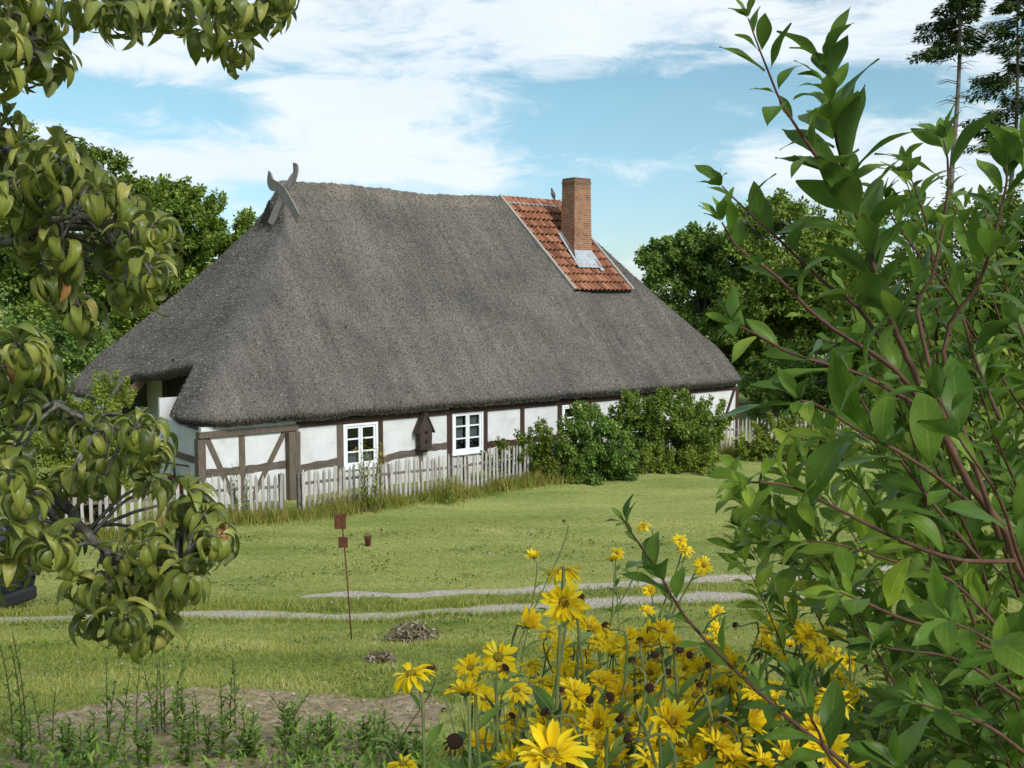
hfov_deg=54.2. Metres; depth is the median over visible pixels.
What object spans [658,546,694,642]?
yellow flower
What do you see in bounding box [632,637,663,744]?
withered flower
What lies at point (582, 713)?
yellow flower
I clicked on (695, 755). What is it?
yellow flower
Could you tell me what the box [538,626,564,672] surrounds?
yellow flower
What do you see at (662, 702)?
yellow flower
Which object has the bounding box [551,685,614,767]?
withered flower
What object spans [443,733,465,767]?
withered flower
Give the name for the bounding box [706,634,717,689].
yellow flower
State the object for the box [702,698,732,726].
yellow flower
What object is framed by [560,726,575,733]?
yellow flower
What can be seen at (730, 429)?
picket fence
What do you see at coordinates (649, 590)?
yellow flower
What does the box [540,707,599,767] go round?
withered flower
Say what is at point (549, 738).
yellow flower
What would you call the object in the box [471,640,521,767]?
yellow flower
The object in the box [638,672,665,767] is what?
withered flower
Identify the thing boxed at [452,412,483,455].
window
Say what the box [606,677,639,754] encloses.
yellow flower
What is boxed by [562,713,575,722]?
yellow flower
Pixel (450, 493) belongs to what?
climbing plant
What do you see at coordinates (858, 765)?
yellow flower
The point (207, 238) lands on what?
broadleaf tree
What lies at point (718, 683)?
yellow flower
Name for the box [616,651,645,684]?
yellow flower
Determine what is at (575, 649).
yellow flower
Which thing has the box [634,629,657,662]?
yellow flower
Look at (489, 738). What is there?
yellow flower
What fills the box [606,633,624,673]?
yellow flower
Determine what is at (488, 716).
withered flower
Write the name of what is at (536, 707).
yellow flower
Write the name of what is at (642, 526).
yellow flower
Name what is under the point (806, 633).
yellow flower
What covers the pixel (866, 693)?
yellow flower
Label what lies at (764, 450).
leafy bush
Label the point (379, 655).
withered heap
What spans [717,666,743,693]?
yellow flower
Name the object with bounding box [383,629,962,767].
bed stalks
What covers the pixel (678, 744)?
yellow flower
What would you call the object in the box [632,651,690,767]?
withered flower
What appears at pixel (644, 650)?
yellow flower
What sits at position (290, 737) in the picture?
weed
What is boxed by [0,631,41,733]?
weed
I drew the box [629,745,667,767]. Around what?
yellow flower
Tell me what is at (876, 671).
yellow flower
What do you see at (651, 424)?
leafy bush
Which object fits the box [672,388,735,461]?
leafy bush
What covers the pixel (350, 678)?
clover
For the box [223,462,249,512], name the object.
climbing plant
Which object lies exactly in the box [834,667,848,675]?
yellow flower
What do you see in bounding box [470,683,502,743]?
yellow flower
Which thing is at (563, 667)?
yellow flower
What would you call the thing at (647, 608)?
yellow flower
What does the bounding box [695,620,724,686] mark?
yellow flower
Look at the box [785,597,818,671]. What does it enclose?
yellow flower
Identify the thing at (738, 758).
yellow flower
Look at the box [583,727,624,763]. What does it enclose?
yellow flower
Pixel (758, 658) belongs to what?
withered flower
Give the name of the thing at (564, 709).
yellow flower
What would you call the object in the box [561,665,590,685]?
yellow flower
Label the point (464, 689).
yellow flower
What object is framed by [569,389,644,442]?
leafy bush
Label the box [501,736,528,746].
yellow flower
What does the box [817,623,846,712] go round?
yellow flower
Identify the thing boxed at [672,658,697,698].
yellow flower
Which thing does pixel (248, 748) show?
weed
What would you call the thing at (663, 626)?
yellow flower
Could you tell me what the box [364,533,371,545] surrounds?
rusty pot
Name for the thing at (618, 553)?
yellow flower
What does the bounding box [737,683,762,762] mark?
yellow flower
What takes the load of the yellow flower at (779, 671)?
on the ground at (680, 496)
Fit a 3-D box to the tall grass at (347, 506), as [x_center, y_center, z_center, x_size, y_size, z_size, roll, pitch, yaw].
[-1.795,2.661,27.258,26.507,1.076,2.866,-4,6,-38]
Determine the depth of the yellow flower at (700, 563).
2.75 m
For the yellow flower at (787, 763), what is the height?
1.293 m
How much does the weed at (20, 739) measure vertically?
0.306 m
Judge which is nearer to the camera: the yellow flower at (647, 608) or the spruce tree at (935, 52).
the yellow flower at (647, 608)
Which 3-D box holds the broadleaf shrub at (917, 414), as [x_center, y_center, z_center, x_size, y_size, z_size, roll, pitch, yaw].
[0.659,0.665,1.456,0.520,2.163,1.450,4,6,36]
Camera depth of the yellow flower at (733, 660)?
2.34 m
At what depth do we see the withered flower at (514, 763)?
1.19 m
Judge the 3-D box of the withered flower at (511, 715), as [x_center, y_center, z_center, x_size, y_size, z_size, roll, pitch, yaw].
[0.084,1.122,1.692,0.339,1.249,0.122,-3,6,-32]
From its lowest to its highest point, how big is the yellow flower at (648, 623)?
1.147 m
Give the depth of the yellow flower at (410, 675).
1.34 m
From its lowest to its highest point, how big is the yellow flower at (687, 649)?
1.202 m
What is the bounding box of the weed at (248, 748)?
[226,709,264,760]
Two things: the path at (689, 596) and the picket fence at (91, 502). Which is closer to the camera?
the path at (689, 596)
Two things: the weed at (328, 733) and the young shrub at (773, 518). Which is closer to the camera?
the young shrub at (773, 518)
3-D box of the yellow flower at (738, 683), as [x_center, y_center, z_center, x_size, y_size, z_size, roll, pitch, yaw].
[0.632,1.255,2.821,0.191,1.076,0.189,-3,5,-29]
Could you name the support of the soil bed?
on the ground at (680, 496)
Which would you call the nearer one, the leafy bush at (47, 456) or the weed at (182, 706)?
the weed at (182, 706)
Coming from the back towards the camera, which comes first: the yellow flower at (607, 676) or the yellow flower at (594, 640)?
the yellow flower at (594, 640)
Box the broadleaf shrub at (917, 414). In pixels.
[605,0,1023,767]
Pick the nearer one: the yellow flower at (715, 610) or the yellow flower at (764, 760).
the yellow flower at (764, 760)
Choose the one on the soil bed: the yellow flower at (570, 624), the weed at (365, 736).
the weed at (365, 736)
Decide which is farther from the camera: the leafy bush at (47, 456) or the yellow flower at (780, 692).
the leafy bush at (47, 456)
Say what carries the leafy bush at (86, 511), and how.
on the ground at (680, 496)
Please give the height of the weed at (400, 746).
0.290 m
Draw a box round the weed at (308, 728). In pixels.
[288,716,339,763]
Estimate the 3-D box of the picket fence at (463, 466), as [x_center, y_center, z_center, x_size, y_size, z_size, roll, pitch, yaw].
[-2.291,2.610,27.392,7.814,1.432,0.234,-4,6,-39]
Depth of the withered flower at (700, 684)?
1.53 m
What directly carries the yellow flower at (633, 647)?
on the ground at (680, 496)
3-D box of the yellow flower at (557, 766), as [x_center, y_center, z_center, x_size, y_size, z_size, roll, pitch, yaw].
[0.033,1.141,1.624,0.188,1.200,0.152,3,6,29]
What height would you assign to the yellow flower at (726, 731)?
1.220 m
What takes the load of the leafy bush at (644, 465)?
on the ground at (680, 496)
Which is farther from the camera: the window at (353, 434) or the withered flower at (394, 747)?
the window at (353, 434)
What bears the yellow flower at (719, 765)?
on the ground at (680, 496)
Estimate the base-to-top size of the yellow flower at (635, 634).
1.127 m
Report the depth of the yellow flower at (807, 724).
1.45 m
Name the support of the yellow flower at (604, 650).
on the ground at (680, 496)
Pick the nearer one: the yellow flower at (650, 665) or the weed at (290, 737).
the yellow flower at (650, 665)
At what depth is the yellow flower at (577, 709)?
1.63 m
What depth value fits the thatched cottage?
31.98 m
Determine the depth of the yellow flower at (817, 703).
1.47 m
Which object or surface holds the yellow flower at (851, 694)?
on the ground at (680, 496)
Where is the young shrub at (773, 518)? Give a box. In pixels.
[707,403,1023,767]
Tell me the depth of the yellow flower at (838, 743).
1.28 m
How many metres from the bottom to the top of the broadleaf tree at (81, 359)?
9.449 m
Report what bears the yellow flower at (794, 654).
on the ground at (680, 496)
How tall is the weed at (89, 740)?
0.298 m
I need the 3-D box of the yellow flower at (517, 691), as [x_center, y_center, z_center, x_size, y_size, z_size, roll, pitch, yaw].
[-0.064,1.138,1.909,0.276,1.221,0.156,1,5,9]
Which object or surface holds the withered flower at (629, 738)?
on the ground at (680, 496)
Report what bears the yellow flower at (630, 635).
on the ground at (680, 496)
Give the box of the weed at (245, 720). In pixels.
[234,700,267,750]
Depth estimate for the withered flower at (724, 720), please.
1.54 m
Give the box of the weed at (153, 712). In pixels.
[138,652,175,734]
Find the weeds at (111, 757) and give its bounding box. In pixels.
[0,710,531,767]
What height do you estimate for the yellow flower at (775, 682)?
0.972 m
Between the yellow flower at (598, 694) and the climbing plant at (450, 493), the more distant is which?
the climbing plant at (450, 493)
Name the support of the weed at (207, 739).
on the soil bed
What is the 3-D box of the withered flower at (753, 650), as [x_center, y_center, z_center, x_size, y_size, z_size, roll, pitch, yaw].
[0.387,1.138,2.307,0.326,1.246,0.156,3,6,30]
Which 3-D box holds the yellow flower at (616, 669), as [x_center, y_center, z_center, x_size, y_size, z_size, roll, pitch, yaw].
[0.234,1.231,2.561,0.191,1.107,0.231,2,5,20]
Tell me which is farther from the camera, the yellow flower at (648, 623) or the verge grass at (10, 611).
the verge grass at (10, 611)
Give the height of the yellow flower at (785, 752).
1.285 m
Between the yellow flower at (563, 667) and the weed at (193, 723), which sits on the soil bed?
the weed at (193, 723)
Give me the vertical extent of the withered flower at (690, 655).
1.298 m
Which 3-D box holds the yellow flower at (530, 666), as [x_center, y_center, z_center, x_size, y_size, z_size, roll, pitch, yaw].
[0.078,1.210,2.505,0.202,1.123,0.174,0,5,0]
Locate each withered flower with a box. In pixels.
[371,663,445,765]
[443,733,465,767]
[444,663,510,767]
[483,712,515,767]
[505,761,527,767]
[512,686,584,767]
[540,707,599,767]
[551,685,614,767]
[561,762,574,767]
[576,591,608,714]
[585,695,641,762]
[601,621,638,734]
[615,709,692,767]
[623,732,717,767]
[627,656,648,767]
[629,668,688,752]
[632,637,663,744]
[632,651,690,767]
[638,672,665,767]
[663,647,706,751]
[686,641,724,706]
[696,681,734,760]
[700,662,709,680]
[721,717,758,767]
[732,622,760,682]
[750,653,771,683]
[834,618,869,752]
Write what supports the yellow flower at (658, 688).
on the ground at (680, 496)
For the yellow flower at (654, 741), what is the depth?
1.54 m
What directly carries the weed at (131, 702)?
on the soil bed
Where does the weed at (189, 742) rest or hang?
on the soil bed
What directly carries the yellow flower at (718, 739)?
on the ground at (680, 496)
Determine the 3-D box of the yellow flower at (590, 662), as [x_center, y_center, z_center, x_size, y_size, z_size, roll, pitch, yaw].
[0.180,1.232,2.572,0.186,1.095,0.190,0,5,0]
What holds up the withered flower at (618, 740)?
on the ground at (680, 496)
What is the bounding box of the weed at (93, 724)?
[77,708,135,753]
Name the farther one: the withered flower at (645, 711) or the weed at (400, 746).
the weed at (400, 746)
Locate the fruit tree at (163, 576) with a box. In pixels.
[0,0,299,664]
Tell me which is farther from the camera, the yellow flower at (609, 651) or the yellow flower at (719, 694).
the yellow flower at (609, 651)
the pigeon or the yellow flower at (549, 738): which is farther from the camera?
the pigeon
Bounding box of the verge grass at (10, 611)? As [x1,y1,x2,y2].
[0,576,865,628]
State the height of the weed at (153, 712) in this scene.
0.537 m
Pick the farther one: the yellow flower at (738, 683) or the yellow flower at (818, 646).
the yellow flower at (738, 683)
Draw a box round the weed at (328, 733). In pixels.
[313,712,341,750]
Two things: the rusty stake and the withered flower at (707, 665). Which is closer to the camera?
the withered flower at (707, 665)
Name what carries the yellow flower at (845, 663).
on the ground at (680, 496)
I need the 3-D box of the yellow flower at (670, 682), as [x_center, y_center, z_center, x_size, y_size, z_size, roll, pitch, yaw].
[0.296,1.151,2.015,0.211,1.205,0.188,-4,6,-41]
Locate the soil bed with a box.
[0,686,446,767]
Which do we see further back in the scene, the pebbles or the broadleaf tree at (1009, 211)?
the broadleaf tree at (1009, 211)
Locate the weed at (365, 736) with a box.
[350,711,387,758]
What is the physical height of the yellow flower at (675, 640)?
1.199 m
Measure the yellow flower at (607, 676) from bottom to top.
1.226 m
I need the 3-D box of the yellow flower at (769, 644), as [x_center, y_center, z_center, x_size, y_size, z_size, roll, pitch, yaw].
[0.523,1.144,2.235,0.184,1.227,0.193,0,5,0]
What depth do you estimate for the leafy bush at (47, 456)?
24.58 m
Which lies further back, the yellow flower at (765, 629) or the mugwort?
the mugwort
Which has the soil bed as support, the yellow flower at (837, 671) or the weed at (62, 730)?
the weed at (62, 730)
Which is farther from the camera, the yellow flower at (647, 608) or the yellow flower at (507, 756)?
the yellow flower at (647, 608)
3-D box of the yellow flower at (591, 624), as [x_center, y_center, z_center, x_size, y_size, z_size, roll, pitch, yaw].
[0.140,1.079,1.873,0.173,1.341,0.146,-3,6,-33]
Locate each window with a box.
[342,421,379,470]
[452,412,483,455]
[561,403,587,441]
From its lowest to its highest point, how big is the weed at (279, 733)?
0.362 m
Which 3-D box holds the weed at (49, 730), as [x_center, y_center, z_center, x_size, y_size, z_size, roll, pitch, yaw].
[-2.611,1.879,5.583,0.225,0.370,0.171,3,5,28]
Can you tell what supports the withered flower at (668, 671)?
on the ground at (680, 496)
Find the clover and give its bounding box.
[0,527,999,739]
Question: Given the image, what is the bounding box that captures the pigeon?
[550,188,555,199]
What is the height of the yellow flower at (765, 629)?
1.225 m
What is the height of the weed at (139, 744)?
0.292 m
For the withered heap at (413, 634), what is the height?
0.299 m
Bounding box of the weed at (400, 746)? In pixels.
[380,721,411,761]
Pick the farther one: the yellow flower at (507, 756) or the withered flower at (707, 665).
the withered flower at (707, 665)
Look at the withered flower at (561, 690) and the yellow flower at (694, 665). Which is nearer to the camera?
the withered flower at (561, 690)
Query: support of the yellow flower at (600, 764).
on the ground at (680, 496)
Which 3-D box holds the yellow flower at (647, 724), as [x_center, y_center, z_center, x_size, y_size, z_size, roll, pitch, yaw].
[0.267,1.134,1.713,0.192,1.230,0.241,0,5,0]
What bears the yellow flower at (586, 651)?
on the ground at (680, 496)
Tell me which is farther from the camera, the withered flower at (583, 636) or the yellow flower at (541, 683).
the yellow flower at (541, 683)
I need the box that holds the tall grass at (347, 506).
[41,442,750,542]
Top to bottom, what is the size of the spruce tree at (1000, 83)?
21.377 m
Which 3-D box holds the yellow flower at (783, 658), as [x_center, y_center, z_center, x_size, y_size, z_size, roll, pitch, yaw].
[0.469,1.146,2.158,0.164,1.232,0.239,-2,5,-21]
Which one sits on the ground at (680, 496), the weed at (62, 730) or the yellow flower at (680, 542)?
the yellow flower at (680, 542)
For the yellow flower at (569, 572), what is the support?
on the ground at (680, 496)
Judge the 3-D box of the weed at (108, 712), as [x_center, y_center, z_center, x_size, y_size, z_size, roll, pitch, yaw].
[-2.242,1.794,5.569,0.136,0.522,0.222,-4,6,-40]
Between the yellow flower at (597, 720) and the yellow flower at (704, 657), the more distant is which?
the yellow flower at (704, 657)
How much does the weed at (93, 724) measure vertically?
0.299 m
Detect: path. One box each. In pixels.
[0,586,864,623]
[300,566,892,597]
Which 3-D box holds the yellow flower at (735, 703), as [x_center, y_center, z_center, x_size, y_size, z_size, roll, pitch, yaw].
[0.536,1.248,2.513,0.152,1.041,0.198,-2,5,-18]
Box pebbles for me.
[1,686,448,767]
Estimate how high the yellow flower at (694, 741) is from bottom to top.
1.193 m
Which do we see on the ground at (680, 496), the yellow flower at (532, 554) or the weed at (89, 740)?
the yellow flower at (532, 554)
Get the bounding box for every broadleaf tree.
[0,120,178,392]
[0,286,115,433]
[82,173,256,338]
[633,220,811,403]
[706,187,907,411]
[737,333,1023,426]
[818,173,1023,424]
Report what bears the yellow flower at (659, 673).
on the ground at (680, 496)
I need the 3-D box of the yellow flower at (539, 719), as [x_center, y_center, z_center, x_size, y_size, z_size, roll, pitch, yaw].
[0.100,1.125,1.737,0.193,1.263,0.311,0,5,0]
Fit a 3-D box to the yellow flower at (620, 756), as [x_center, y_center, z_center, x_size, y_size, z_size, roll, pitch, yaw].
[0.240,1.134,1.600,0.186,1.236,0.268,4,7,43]
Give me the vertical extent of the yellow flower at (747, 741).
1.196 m
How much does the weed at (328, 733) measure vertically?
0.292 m
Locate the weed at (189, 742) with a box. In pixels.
[164,713,202,765]
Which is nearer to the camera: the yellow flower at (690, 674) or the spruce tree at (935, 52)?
the yellow flower at (690, 674)
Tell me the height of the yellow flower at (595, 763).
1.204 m
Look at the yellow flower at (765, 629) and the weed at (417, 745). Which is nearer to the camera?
the yellow flower at (765, 629)
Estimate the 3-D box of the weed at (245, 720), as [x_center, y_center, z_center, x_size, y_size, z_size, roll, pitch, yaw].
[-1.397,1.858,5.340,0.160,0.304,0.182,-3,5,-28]
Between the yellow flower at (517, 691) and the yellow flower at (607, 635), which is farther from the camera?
the yellow flower at (607, 635)
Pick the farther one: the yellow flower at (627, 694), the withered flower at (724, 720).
the yellow flower at (627, 694)
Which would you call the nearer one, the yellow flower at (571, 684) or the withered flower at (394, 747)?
the yellow flower at (571, 684)
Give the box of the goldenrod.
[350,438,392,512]
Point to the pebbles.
(293, 693)
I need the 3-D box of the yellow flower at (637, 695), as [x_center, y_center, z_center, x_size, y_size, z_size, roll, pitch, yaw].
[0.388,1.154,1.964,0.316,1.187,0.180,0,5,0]
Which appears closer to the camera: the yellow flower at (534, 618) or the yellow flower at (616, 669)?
the yellow flower at (534, 618)
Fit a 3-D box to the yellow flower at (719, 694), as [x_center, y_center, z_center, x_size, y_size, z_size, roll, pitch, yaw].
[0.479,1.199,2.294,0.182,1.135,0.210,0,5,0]
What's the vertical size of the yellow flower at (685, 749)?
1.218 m
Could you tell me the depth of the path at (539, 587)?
16.11 m
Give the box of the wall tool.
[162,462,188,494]
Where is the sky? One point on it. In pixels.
(520, 98)
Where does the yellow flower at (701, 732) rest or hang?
on the ground at (680, 496)
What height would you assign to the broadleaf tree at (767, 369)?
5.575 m
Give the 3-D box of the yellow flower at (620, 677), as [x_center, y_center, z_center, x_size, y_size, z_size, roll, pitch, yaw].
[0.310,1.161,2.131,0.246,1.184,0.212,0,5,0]
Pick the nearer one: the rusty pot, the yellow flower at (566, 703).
the yellow flower at (566, 703)
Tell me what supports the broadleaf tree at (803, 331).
on the ground at (680, 496)
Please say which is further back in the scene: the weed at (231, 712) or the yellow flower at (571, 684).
the weed at (231, 712)
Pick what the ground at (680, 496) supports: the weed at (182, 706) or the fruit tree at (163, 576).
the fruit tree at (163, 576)
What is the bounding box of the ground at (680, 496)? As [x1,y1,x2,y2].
[0,302,1023,767]
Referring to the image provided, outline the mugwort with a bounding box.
[317,490,341,504]
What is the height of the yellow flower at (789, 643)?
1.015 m
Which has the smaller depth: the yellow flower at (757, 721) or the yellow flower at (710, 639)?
the yellow flower at (757, 721)
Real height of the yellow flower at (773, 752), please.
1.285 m
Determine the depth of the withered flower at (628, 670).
1.70 m
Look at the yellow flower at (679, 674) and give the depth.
2.00 m
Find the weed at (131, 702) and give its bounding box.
[116,658,148,738]
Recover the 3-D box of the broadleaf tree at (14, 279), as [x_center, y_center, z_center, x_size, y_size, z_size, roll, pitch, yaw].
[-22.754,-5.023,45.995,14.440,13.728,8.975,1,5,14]
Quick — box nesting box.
[413,412,434,449]
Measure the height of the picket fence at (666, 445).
1.529 m
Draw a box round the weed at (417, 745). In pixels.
[404,723,435,767]
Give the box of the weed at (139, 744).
[122,718,163,766]
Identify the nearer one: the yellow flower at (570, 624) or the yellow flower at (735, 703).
the yellow flower at (570, 624)
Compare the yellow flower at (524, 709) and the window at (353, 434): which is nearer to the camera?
the yellow flower at (524, 709)
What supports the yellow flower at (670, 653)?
on the ground at (680, 496)
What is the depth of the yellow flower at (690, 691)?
1.80 m
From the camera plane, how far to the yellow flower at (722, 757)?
1.55 m
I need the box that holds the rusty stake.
[334,513,351,637]
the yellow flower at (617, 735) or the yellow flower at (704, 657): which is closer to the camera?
the yellow flower at (617, 735)
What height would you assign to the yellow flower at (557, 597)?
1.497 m
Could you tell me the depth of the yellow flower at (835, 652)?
2.77 m
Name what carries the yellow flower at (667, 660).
on the ground at (680, 496)
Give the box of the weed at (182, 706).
[166,680,195,734]
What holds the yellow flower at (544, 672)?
on the ground at (680, 496)
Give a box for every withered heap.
[363,648,397,663]
[383,615,441,642]
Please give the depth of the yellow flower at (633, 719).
1.66 m
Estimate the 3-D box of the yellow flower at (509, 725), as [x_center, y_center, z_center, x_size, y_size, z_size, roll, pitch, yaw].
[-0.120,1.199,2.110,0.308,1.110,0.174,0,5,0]
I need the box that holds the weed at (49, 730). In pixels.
[26,690,62,744]
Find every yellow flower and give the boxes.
[386,753,417,767]
[393,662,443,767]
[443,676,513,767]
[452,651,494,745]
[465,726,495,764]
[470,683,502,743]
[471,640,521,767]
[478,605,544,755]
[490,677,532,765]
[491,739,525,767]
[492,548,547,738]
[499,706,527,753]
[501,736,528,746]
[513,634,571,711]
[513,719,595,767]
[515,644,555,756]
[520,657,542,718]
[526,567,591,767]
[527,675,554,687]
[528,708,601,758]
[529,615,604,721]
[532,564,598,767]
[532,687,567,718]
[533,696,570,743]
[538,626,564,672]
[542,609,590,689]
[549,638,574,664]
[551,751,566,767]
[552,659,571,684]
[558,676,597,738]
[558,688,580,714]
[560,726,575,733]
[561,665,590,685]
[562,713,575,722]
[565,689,609,717]
[566,709,586,738]
[567,659,598,711]
[569,640,584,656]
[573,703,607,743]
[574,646,599,682]
[575,752,598,767]
[578,698,630,767]
[583,659,600,680]
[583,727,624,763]
[586,633,605,682]
[587,640,609,679]
[587,668,617,691]
[592,520,653,657]
[594,555,623,670]
[595,625,616,668]
[595,733,629,767]
[595,742,643,767]
[604,547,632,679]
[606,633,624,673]
[606,645,615,668]
[606,671,631,703]
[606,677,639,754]
[610,665,620,673]
[613,639,642,753]
[614,690,633,701]
[614,729,627,762]
[615,625,637,666]
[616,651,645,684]
[617,664,643,681]
[622,640,649,665]
[623,628,660,661]
[623,697,653,731]
[623,757,631,767]
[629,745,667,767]
[630,680,656,751]
[631,631,672,667]
[631,719,657,742]
[632,555,712,686]
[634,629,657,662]
[636,684,658,704]
[637,533,687,682]
[638,604,655,632]
[638,658,662,682]
[638,724,676,764]
[639,619,665,662]
[641,585,668,652]
[646,682,679,701]
[647,617,674,659]
[647,664,672,680]
[650,697,693,767]
[651,698,674,716]
[654,734,686,764]
[656,758,685,767]
[657,633,682,668]
[657,679,691,689]
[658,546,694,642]
[661,667,685,680]
[668,648,685,664]
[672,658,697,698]
[673,667,694,686]
[676,646,719,695]
[676,737,698,764]
[678,725,706,741]
[678,733,705,749]
[680,680,711,712]
[681,739,716,767]
[685,656,716,681]
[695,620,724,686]
[695,726,735,760]
[697,652,720,686]
[702,635,717,699]
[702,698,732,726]
[702,718,717,742]
[704,740,735,767]
[705,721,739,743]
[705,754,723,767]
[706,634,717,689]
[707,709,767,759]
[709,604,728,644]
[712,678,737,711]
[712,679,736,692]
[713,642,732,657]
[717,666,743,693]
[717,742,751,767]
[726,724,757,758]
[727,651,748,688]
[728,651,749,710]
[731,663,749,682]
[732,688,741,709]
[733,633,780,712]
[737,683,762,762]
[743,742,781,767]
[753,690,793,760]
[755,694,798,767]
[758,690,791,767]
[759,615,777,683]
[764,648,788,680]
[765,739,811,767]
[768,616,802,677]
[768,679,784,693]
[783,639,794,683]
[783,642,827,700]
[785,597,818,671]
[792,618,829,692]
[792,731,844,767]
[793,621,870,764]
[798,634,836,767]
[800,712,820,731]
[802,723,849,767]
[814,687,853,763]
[816,645,842,683]
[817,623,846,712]
[826,754,868,767]
[830,672,851,689]
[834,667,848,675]
[840,651,857,763]
[844,679,897,767]
[861,682,871,730]
[865,638,891,684]
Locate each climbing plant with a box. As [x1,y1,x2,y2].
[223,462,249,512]
[441,470,466,504]
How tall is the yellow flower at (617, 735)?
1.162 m
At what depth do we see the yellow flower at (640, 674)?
2.11 m
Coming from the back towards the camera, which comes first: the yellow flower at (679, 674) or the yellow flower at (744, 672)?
the yellow flower at (744, 672)
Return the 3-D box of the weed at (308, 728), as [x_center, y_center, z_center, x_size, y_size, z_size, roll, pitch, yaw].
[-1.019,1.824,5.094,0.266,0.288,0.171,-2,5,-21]
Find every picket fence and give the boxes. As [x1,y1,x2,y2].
[39,485,186,532]
[192,472,284,515]
[296,442,536,509]
[537,423,712,473]
[718,413,863,450]
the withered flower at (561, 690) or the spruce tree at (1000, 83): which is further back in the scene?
the spruce tree at (1000, 83)
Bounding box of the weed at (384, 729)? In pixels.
[364,707,399,750]
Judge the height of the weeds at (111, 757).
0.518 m
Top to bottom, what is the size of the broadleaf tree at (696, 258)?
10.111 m
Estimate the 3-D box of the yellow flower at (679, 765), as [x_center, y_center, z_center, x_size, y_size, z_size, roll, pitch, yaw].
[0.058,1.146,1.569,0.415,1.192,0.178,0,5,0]
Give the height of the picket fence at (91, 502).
1.521 m
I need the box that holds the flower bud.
[478,519,572,729]
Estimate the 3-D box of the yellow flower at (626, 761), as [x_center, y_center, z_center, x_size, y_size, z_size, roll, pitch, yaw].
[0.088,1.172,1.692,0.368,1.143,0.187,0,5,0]
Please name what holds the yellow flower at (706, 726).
on the ground at (680, 496)
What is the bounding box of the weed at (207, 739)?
[194,709,237,759]
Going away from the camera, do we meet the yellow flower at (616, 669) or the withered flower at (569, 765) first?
the withered flower at (569, 765)
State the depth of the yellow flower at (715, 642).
3.20 m
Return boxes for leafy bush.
[0,369,145,515]
[46,483,121,524]
[480,416,586,483]
[552,404,639,485]
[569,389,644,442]
[620,385,719,468]
[633,441,720,474]
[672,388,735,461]
[733,401,894,461]
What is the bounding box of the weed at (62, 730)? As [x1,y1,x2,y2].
[53,714,87,760]
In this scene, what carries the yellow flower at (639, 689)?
on the ground at (680, 496)
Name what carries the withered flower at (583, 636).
on the ground at (680, 496)
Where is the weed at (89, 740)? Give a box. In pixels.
[57,722,109,767]
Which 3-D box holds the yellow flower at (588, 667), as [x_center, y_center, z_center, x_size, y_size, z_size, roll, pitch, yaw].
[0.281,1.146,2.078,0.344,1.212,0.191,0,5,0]
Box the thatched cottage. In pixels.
[67,163,741,503]
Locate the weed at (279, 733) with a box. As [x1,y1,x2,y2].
[269,690,313,745]
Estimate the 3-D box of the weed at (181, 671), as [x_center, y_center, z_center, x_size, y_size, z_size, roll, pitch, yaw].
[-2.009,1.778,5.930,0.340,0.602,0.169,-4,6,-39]
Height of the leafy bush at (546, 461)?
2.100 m
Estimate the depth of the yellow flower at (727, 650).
2.27 m
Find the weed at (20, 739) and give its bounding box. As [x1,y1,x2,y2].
[7,714,44,761]
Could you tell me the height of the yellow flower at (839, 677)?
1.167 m
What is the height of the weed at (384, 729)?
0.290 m
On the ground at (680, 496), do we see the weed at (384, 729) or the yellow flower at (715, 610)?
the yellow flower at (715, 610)
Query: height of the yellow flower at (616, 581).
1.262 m
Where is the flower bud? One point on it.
(506, 644)
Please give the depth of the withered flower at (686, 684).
1.58 m
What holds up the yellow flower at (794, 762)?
on the ground at (680, 496)
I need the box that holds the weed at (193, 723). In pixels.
[166,689,210,745]
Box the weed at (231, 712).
[211,660,242,732]
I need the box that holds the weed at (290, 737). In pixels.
[273,700,304,750]
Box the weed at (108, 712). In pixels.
[97,660,123,742]
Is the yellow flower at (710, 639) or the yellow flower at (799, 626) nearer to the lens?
the yellow flower at (799, 626)
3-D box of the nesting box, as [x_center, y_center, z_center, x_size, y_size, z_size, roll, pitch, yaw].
[-2.628,1.397,29.919,0.636,1.108,0.310,-4,6,-39]
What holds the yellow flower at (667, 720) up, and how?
on the ground at (680, 496)
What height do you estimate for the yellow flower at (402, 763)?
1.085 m
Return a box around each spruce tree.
[906,0,1008,280]
[959,0,1023,401]
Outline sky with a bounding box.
[0,0,1023,301]
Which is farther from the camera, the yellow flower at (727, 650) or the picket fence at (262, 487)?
the picket fence at (262, 487)
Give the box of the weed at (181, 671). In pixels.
[149,626,196,728]
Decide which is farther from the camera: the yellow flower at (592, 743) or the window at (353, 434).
the window at (353, 434)
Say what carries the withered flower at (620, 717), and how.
on the ground at (680, 496)
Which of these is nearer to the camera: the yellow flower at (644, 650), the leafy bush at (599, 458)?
the yellow flower at (644, 650)
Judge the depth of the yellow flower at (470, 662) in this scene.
2.00 m

